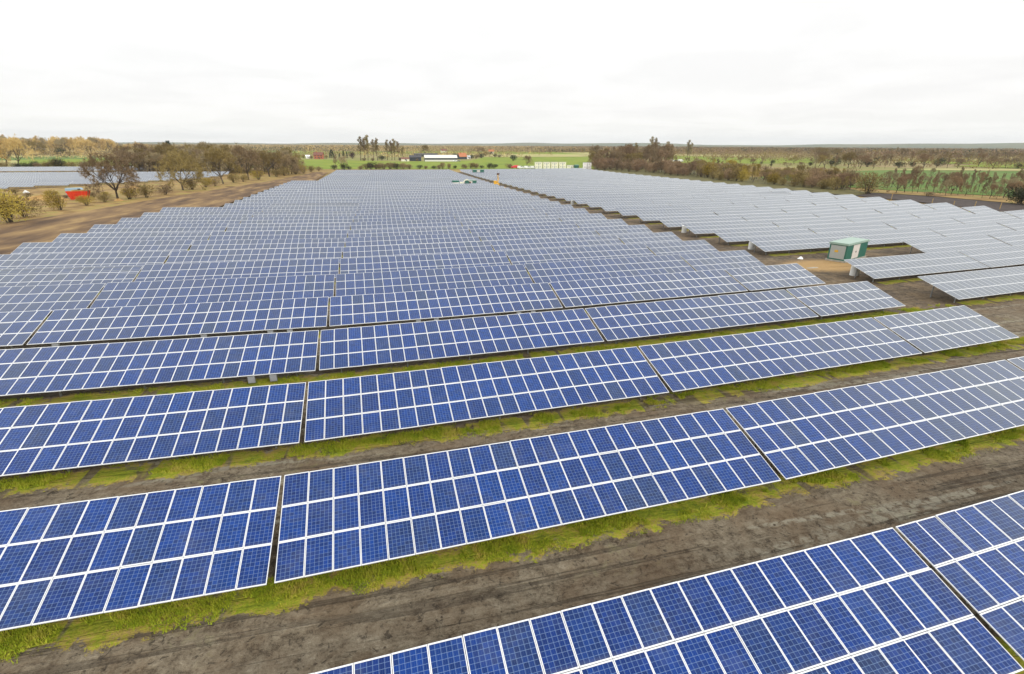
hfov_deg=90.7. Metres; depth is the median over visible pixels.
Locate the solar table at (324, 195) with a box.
[289,194,360,196]
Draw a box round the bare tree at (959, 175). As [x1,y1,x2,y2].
[954,173,968,190]
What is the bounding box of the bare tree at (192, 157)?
[186,150,218,170]
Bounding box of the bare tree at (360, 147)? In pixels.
[356,137,363,159]
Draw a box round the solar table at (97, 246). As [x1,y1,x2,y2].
[11,240,192,254]
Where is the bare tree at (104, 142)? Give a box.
[94,137,114,149]
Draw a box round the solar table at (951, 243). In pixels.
[901,234,1010,253]
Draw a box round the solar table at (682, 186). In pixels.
[681,184,720,187]
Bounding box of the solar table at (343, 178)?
[321,178,366,178]
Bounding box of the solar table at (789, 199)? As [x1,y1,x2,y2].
[783,195,835,202]
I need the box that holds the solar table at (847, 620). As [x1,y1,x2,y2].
[310,527,1023,673]
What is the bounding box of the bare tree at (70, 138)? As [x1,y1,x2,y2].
[68,137,76,154]
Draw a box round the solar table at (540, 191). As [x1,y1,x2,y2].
[535,188,587,195]
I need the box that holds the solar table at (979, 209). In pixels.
[961,206,998,213]
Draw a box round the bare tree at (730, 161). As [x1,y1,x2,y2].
[725,159,736,164]
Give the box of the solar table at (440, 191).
[427,190,487,193]
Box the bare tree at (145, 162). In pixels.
[133,153,158,171]
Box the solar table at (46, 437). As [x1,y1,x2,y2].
[0,382,305,476]
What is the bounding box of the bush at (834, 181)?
[825,174,841,189]
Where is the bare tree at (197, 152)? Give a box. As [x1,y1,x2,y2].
[190,147,219,170]
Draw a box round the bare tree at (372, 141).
[369,139,375,157]
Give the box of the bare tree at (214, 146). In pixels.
[208,145,226,168]
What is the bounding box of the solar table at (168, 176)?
[141,176,188,180]
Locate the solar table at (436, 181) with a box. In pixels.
[416,181,461,181]
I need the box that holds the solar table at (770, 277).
[725,263,824,291]
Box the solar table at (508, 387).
[305,347,668,441]
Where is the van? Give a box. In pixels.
[64,187,82,194]
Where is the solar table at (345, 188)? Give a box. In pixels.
[302,187,363,190]
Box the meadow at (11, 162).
[0,154,101,166]
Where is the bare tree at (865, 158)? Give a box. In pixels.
[853,153,871,168]
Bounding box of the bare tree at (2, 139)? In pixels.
[0,134,20,162]
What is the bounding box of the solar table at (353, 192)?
[294,191,361,195]
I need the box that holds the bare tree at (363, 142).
[361,139,367,157]
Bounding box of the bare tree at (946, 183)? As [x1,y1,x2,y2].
[937,179,953,195]
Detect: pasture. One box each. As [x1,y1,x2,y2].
[297,157,593,168]
[497,151,575,153]
[672,156,813,163]
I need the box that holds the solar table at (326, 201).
[278,199,359,205]
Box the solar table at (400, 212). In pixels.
[356,208,448,215]
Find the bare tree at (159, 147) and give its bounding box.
[153,142,175,152]
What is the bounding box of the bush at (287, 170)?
[277,165,290,175]
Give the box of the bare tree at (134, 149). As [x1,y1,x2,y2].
[119,147,143,171]
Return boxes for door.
[851,245,856,258]
[854,244,860,257]
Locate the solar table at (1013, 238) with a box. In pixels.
[987,230,1023,245]
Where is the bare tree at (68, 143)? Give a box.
[64,137,71,149]
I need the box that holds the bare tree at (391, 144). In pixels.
[389,140,393,153]
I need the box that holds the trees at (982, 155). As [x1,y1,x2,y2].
[1,139,1023,198]
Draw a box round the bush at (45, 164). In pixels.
[40,162,51,166]
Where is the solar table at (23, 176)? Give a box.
[5,176,41,176]
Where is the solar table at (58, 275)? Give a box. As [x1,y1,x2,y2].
[0,265,143,286]
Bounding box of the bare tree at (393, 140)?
[391,138,396,158]
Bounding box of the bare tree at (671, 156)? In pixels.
[665,152,677,160]
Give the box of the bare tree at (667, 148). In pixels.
[661,146,673,159]
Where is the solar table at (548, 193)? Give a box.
[543,190,597,195]
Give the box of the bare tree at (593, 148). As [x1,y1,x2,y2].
[588,145,601,158]
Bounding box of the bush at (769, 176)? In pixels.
[766,171,780,183]
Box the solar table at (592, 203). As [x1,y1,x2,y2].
[584,199,652,206]
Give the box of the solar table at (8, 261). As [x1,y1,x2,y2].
[0,251,170,268]
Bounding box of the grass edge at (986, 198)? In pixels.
[873,191,1023,203]
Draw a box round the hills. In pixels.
[65,142,1023,148]
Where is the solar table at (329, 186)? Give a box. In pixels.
[305,186,363,187]
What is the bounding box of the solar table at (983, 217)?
[948,212,1019,223]
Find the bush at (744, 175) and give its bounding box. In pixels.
[736,169,751,180]
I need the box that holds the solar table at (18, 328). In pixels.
[0,310,51,348]
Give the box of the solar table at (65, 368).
[0,330,318,395]
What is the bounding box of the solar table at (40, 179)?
[11,179,69,179]
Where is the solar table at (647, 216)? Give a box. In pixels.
[634,210,715,223]
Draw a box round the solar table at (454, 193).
[430,192,492,196]
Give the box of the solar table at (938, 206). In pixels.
[924,202,961,209]
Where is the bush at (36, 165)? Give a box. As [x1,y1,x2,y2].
[32,162,44,166]
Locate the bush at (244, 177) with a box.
[240,174,248,181]
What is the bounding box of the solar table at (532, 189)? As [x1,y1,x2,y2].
[528,186,578,191]
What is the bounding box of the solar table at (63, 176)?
[42,176,88,176]
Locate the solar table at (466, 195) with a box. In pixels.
[433,194,498,200]
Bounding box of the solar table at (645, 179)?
[627,178,662,181]
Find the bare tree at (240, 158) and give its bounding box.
[233,156,254,173]
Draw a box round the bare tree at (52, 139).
[43,138,66,150]
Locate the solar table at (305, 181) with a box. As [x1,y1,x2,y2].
[291,180,315,181]
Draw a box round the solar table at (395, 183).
[366,182,416,183]
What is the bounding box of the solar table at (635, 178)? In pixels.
[618,177,652,179]
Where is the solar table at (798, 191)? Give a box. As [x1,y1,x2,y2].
[787,190,810,193]
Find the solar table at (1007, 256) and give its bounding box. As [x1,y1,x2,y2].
[958,245,1023,269]
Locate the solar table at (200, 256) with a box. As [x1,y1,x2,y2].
[165,247,341,263]
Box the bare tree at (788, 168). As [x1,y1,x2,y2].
[782,167,795,176]
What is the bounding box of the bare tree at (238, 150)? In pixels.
[224,144,263,178]
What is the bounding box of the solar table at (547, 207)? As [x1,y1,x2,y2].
[533,204,573,212]
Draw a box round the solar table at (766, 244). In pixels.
[746,232,850,254]
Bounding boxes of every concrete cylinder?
[681,225,686,232]
[748,241,754,249]
[849,265,859,275]
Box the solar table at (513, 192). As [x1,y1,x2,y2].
[493,191,522,195]
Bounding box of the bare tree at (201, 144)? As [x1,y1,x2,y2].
[192,140,208,166]
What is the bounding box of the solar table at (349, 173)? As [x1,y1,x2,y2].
[331,173,368,173]
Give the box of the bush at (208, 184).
[201,177,214,186]
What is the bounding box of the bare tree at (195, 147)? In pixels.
[183,143,216,169]
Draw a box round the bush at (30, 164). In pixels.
[26,161,37,166]
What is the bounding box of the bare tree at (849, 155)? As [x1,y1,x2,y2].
[841,152,857,167]
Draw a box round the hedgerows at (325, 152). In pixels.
[0,148,550,158]
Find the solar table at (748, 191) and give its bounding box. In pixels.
[724,189,770,192]
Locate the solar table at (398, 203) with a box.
[359,201,439,205]
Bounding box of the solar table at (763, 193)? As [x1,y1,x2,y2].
[741,191,788,197]
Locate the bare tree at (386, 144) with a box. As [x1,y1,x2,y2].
[384,140,391,159]
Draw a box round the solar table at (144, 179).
[107,178,149,182]
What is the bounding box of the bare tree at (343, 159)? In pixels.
[334,154,346,167]
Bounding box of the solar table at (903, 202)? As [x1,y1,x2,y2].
[889,200,920,205]
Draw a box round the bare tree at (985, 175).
[977,172,988,183]
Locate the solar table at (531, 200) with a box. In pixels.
[513,198,548,204]
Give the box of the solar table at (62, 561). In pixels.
[0,476,280,630]
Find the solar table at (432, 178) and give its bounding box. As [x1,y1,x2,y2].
[412,178,453,178]
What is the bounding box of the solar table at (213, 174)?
[181,173,219,175]
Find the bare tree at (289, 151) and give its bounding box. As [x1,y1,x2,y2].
[275,146,296,155]
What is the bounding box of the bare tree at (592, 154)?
[588,150,604,160]
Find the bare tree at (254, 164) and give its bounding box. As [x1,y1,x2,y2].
[241,156,263,170]
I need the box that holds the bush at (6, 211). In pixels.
[0,190,35,222]
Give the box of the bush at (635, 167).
[632,164,640,171]
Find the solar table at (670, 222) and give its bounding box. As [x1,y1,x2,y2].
[656,215,746,228]
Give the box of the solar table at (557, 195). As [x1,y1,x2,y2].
[552,192,609,198]
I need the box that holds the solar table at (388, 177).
[368,177,409,177]
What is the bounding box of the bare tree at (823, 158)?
[817,153,835,167]
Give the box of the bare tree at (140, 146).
[130,142,147,165]
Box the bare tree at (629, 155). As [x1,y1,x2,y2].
[620,153,637,161]
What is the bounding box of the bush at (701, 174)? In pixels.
[695,166,705,176]
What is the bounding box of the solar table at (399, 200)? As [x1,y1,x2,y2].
[360,198,435,201]
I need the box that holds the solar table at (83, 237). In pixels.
[52,232,211,244]
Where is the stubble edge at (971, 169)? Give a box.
[897,168,1020,170]
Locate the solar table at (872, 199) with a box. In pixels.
[858,197,891,202]
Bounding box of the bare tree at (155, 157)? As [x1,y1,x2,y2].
[144,153,162,171]
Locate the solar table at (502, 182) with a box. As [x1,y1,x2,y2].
[500,180,541,183]
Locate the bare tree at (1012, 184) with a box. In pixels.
[1000,183,1019,198]
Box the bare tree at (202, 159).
[196,152,226,170]
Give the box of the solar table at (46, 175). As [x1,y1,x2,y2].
[22,175,70,175]
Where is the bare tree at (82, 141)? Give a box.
[72,138,92,153]
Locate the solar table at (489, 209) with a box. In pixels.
[448,206,533,216]
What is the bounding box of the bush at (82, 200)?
[73,195,95,205]
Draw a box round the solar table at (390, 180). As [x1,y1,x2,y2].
[367,180,413,180]
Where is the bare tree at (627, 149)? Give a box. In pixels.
[622,144,637,153]
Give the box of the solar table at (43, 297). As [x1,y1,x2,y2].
[0,283,105,311]
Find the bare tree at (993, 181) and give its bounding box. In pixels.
[989,175,998,192]
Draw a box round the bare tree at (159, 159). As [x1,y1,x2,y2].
[149,153,172,171]
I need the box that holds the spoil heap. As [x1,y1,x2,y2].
[26,195,70,199]
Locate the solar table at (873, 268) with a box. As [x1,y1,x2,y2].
[844,251,989,281]
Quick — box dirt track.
[0,172,327,254]
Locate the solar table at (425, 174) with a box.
[407,174,444,174]
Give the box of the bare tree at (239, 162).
[225,153,251,172]
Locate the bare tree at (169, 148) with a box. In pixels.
[162,145,179,153]
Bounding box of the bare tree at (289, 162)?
[280,156,295,173]
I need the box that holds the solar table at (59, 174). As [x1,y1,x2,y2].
[38,174,80,175]
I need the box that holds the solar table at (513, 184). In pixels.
[510,182,554,186]
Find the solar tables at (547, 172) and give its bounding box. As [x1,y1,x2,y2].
[0,166,772,189]
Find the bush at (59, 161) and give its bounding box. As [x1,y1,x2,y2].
[47,158,67,166]
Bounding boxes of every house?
[313,151,323,158]
[457,152,466,158]
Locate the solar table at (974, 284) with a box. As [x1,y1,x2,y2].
[918,266,1023,302]
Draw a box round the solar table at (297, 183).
[283,183,310,185]
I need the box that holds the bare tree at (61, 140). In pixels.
[54,137,70,150]
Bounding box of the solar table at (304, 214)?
[253,211,354,219]
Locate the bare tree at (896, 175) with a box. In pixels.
[885,172,899,186]
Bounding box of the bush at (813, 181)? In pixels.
[804,173,819,187]
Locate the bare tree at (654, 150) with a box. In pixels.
[651,148,661,157]
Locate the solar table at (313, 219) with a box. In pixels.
[241,216,352,225]
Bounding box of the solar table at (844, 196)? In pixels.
[831,194,860,199]
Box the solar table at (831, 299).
[786,281,904,318]
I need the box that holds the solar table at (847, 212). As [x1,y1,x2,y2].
[810,208,881,218]
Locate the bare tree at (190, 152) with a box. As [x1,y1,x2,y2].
[173,148,195,170]
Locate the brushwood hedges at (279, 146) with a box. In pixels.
[7,144,588,155]
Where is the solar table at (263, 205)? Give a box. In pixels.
[224,203,270,210]
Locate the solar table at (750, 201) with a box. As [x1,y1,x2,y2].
[728,198,788,205]
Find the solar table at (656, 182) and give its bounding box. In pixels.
[645,181,682,183]
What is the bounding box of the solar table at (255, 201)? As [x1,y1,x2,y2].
[234,200,277,206]
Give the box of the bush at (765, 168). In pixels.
[759,164,772,171]
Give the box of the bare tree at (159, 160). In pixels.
[150,150,182,171]
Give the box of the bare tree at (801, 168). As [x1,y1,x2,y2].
[792,164,809,170]
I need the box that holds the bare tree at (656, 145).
[648,142,660,157]
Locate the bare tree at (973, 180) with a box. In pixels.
[969,173,977,191]
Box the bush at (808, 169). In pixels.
[803,166,818,173]
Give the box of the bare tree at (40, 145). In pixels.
[22,141,45,155]
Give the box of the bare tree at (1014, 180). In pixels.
[992,175,1020,197]
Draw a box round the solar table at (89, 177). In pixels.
[68,177,116,177]
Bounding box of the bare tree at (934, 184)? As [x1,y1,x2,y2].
[926,177,940,187]
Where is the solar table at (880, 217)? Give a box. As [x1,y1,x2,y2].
[843,212,917,223]
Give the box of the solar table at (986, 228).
[927,222,1014,236]
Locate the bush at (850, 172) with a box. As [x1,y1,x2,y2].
[842,166,863,185]
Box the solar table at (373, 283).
[336,264,532,298]
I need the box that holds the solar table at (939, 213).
[908,208,973,217]
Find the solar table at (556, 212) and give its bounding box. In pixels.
[544,208,588,217]
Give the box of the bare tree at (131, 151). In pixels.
[113,145,138,167]
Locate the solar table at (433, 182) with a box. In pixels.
[417,182,459,183]
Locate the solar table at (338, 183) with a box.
[312,183,364,183]
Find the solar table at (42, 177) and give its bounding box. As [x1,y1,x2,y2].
[18,177,67,177]
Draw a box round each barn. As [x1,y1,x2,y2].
[409,155,421,160]
[424,155,456,160]
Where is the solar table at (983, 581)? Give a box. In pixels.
[896,490,1023,660]
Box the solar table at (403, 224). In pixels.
[351,219,461,229]
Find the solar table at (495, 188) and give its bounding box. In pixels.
[482,188,509,189]
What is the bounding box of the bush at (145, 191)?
[135,182,156,197]
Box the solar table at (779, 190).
[768,188,791,192]
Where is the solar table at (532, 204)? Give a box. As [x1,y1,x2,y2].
[522,201,560,208]
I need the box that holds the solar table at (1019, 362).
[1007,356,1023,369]
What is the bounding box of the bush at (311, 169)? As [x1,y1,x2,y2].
[305,164,314,170]
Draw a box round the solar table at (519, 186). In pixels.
[515,183,561,188]
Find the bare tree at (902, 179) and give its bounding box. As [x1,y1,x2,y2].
[886,174,909,191]
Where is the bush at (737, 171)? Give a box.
[727,167,742,180]
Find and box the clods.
[3,289,1020,673]
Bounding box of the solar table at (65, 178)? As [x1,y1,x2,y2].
[41,178,96,178]
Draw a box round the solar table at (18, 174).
[0,174,37,174]
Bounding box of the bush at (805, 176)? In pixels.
[797,172,811,186]
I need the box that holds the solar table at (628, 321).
[585,289,818,343]
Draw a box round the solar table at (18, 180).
[0,180,37,180]
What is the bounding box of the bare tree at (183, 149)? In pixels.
[181,145,204,170]
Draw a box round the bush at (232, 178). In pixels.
[227,173,241,182]
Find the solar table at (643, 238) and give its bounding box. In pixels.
[616,232,681,246]
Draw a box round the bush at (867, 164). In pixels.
[863,160,875,166]
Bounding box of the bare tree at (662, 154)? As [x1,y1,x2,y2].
[657,149,670,161]
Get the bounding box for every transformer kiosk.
[464,180,476,182]
[472,169,483,171]
[825,237,869,262]
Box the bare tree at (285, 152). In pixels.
[276,149,291,167]
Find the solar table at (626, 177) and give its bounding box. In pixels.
[610,177,643,177]
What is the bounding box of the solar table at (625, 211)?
[614,205,691,217]
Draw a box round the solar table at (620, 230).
[593,225,652,237]
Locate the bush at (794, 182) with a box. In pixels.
[787,178,799,185]
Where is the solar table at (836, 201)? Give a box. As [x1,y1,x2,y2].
[809,198,863,205]
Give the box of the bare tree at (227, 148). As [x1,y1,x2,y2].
[220,145,232,167]
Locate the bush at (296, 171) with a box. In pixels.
[290,166,302,173]
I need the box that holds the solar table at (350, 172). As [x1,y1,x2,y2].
[332,172,368,172]
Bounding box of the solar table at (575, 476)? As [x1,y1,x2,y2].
[274,409,780,582]
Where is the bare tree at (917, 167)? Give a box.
[914,165,923,175]
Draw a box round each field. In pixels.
[0,154,107,157]
[0,156,102,159]
[290,151,409,153]
[389,151,537,153]
[456,154,587,156]
[531,154,588,155]
[558,152,663,154]
[674,154,794,157]
[677,156,711,157]
[759,170,1023,196]
[841,160,943,163]
[898,159,1023,163]
[963,163,1023,167]
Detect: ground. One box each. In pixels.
[0,144,1023,223]
[0,172,1023,673]
[594,164,864,195]
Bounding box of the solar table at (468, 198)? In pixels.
[436,196,505,202]
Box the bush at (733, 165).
[715,161,738,176]
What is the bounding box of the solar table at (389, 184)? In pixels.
[365,184,418,185]
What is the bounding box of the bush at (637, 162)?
[632,159,644,170]
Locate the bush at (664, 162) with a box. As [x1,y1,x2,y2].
[661,159,675,171]
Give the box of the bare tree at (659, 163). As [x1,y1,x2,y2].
[653,161,663,171]
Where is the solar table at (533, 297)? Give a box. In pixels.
[330,283,562,327]
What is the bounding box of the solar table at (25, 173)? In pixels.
[2,173,48,173]
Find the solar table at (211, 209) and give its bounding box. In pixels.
[160,207,262,215]
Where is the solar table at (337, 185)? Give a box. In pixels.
[309,184,364,186]
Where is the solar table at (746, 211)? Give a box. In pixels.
[711,207,785,216]
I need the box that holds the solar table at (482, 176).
[480,175,516,179]
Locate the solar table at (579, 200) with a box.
[572,196,635,205]
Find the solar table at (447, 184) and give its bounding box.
[419,183,469,186]
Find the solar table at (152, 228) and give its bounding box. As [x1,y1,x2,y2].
[87,223,227,234]
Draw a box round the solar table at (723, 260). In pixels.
[679,250,764,272]
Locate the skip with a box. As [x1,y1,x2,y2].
[65,189,89,199]
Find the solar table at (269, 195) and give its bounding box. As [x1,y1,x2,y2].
[250,194,288,199]
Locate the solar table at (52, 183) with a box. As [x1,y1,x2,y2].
[9,181,72,187]
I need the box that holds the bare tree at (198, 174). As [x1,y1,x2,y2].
[154,149,206,189]
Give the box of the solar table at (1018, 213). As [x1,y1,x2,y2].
[1005,210,1023,218]
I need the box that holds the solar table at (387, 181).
[366,181,414,182]
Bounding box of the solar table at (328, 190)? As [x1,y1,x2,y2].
[298,189,362,193]
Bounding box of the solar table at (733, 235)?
[711,226,815,244]
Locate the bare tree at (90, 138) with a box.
[85,136,99,149]
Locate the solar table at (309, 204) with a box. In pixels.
[271,203,357,209]
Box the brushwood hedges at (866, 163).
[674,147,1021,167]
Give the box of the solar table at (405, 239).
[345,233,479,246]
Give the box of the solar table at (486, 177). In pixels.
[484,176,520,179]
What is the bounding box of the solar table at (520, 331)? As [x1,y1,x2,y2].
[319,308,603,372]
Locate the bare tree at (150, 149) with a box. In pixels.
[138,145,154,152]
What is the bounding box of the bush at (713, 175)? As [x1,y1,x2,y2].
[709,168,719,178]
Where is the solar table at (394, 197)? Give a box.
[361,195,432,198]
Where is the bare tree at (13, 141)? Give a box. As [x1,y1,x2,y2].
[0,137,34,162]
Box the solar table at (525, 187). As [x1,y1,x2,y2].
[521,185,569,189]
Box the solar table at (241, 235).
[209,230,346,242]
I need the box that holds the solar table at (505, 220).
[460,215,560,228]
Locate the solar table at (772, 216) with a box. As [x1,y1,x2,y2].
[738,212,816,221]
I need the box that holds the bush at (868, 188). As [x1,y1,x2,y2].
[847,171,886,193]
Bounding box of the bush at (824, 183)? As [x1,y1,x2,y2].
[818,180,831,188]
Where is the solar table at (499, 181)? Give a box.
[496,179,535,182]
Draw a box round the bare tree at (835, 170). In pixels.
[832,168,839,186]
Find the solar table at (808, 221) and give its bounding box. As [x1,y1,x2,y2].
[769,216,853,227]
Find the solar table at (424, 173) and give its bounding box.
[407,173,442,173]
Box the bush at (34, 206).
[6,193,49,217]
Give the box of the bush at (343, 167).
[339,163,348,169]
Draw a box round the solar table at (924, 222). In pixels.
[882,216,962,228]
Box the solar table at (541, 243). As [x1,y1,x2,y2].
[490,235,622,254]
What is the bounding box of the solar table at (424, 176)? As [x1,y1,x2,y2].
[410,176,438,177]
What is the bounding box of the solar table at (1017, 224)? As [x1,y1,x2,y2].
[995,219,1023,230]
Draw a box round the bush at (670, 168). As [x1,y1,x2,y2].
[664,163,676,174]
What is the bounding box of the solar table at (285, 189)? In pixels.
[269,188,301,191]
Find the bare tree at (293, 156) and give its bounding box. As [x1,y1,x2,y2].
[283,152,299,166]
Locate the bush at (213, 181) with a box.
[208,176,221,185]
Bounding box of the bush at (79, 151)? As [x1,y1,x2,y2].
[71,149,86,154]
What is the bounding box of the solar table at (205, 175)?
[167,174,210,178]
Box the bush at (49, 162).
[47,159,65,166]
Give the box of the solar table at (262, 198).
[243,197,283,202]
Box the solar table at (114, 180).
[70,179,123,183]
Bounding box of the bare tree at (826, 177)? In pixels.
[816,173,837,185]
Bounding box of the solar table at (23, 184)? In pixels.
[0,182,37,188]
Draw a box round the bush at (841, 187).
[829,172,850,188]
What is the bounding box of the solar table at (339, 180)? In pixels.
[317,180,365,181]
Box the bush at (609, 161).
[604,158,615,168]
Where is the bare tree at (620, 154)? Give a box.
[614,151,626,162]
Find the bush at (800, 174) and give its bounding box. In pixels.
[793,170,814,184]
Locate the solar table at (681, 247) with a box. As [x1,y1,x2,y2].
[644,240,718,255]
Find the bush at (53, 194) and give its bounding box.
[41,189,67,209]
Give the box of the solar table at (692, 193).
[675,191,724,197]
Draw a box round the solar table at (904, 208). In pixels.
[872,204,934,213]
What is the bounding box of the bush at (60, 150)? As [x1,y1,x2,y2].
[54,147,65,155]
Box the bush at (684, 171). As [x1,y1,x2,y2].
[678,166,688,175]
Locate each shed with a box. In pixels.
[401,157,408,160]
[413,153,437,156]
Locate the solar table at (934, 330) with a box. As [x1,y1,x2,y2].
[874,305,1018,354]
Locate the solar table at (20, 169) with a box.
[0,168,34,171]
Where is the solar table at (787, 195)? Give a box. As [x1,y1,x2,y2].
[761,193,810,197]
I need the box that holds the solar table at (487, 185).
[474,184,498,185]
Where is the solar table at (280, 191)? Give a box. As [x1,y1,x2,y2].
[264,190,297,193]
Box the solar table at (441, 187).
[423,186,477,189]
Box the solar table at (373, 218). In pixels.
[353,213,454,221]
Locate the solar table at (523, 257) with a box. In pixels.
[505,243,654,266]
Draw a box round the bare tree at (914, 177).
[897,173,919,191]
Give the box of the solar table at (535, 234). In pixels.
[478,227,598,244]
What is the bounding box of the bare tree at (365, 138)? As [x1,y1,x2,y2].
[363,134,369,152]
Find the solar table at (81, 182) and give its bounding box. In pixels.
[38,180,95,185]
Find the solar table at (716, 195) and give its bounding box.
[691,193,744,199]
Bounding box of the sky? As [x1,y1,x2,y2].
[0,0,1023,144]
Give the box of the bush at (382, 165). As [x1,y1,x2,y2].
[376,162,387,168]
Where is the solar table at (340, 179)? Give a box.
[319,179,366,180]
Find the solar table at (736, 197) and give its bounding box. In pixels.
[707,195,763,202]
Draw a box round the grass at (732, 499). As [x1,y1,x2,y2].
[0,303,1023,663]
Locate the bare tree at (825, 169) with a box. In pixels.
[811,167,827,171]
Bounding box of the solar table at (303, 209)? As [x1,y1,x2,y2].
[263,206,356,213]
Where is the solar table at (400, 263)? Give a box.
[340,251,510,273]
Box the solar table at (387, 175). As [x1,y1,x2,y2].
[368,175,407,175]
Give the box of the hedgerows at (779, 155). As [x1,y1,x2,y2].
[651,151,1023,168]
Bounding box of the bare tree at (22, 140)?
[12,136,27,150]
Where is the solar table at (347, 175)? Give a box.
[327,175,367,175]
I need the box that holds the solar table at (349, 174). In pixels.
[330,174,368,174]
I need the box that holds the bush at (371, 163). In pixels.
[366,162,377,168]
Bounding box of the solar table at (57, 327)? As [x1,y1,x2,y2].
[27,297,328,346]
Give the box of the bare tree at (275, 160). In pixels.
[245,148,285,176]
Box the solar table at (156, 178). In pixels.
[131,177,171,181]
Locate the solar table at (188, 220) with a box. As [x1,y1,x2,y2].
[117,217,241,227]
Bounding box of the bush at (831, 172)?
[824,168,842,185]
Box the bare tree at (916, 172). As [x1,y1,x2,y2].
[910,170,926,178]
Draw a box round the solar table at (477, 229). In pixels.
[468,221,578,238]
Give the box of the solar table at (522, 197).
[506,196,540,201]
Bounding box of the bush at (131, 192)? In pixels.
[119,186,138,198]
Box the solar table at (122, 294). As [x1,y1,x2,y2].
[90,274,334,307]
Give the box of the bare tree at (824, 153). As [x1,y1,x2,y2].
[811,152,831,165]
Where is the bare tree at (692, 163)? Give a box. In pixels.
[687,161,696,174]
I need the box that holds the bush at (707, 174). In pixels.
[700,161,720,177]
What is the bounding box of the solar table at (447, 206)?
[443,202,523,212]
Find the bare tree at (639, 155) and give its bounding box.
[632,152,642,159]
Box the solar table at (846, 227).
[803,221,894,234]
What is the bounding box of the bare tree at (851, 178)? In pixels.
[839,172,863,189]
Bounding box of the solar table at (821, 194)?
[807,192,832,196]
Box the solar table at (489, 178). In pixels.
[488,177,525,181]
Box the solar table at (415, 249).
[343,241,493,257]
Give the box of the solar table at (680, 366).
[639,318,921,391]
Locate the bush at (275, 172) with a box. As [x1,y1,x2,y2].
[270,169,284,176]
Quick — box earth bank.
[856,193,1023,210]
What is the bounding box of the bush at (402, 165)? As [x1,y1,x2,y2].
[397,163,406,168]
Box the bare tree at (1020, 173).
[1011,171,1023,181]
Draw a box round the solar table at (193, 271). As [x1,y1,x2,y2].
[134,258,338,281]
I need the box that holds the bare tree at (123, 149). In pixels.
[112,145,130,162]
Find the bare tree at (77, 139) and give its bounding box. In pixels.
[72,136,90,150]
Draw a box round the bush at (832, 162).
[826,157,841,165]
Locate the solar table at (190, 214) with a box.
[140,212,252,220]
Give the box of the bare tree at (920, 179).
[916,174,923,192]
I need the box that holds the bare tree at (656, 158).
[647,154,659,162]
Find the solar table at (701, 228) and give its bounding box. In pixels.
[681,220,777,236]
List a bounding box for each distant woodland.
[4,143,704,152]
[441,145,1023,157]
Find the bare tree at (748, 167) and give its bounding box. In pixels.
[742,164,751,172]
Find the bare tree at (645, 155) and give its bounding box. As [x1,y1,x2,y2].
[638,152,650,160]
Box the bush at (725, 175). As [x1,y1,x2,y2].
[723,168,735,179]
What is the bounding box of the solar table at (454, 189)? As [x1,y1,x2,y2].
[425,188,481,192]
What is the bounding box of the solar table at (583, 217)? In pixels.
[557,213,606,223]
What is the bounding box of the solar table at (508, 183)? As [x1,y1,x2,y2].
[504,181,547,185]
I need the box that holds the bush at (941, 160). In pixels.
[931,157,947,165]
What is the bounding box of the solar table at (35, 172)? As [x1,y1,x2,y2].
[13,172,58,172]
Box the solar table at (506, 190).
[487,189,515,193]
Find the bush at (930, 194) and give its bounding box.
[923,191,935,195]
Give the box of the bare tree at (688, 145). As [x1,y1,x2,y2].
[685,140,691,156]
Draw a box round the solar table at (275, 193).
[258,192,293,196]
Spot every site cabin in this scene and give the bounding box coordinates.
[535,162,541,168]
[542,162,549,168]
[550,162,557,167]
[558,162,565,167]
[583,162,590,168]
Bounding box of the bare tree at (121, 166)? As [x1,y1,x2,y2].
[75,146,140,198]
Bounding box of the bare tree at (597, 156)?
[592,151,605,160]
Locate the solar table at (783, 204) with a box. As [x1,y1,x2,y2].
[751,201,813,208]
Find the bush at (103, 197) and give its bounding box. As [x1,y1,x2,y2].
[95,192,113,201]
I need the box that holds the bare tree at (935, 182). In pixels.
[931,174,939,191]
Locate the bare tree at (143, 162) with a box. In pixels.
[131,150,158,170]
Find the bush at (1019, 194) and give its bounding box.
[1002,184,1023,203]
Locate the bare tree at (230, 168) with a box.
[218,156,243,172]
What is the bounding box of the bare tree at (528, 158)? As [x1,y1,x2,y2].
[523,155,532,163]
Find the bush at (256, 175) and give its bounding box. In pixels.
[249,170,264,179]
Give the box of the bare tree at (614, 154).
[605,152,619,162]
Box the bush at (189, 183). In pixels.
[183,177,197,189]
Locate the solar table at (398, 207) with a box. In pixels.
[358,204,443,210]
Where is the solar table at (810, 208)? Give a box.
[778,204,844,211]
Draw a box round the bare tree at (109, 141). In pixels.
[100,139,117,150]
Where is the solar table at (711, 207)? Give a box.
[688,204,756,212]
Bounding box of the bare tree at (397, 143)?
[394,141,400,156]
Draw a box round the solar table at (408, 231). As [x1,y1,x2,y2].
[348,226,469,237]
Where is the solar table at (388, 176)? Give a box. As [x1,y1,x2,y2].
[368,176,408,176]
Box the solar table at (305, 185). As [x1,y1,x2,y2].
[279,184,307,186]
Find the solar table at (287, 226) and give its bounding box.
[226,223,349,232]
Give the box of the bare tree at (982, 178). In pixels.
[975,172,985,191]
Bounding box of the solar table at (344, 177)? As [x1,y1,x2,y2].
[323,177,366,177]
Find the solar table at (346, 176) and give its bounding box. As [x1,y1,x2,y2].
[325,176,367,177]
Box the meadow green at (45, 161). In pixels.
[17,159,130,165]
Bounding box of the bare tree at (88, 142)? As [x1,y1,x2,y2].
[79,140,97,150]
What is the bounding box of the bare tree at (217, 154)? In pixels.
[193,146,243,183]
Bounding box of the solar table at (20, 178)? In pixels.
[0,178,40,178]
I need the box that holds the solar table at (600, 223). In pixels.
[574,219,627,230]
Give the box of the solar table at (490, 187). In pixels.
[477,186,503,189]
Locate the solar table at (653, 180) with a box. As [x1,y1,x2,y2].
[636,179,672,182]
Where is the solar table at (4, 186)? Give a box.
[0,183,12,189]

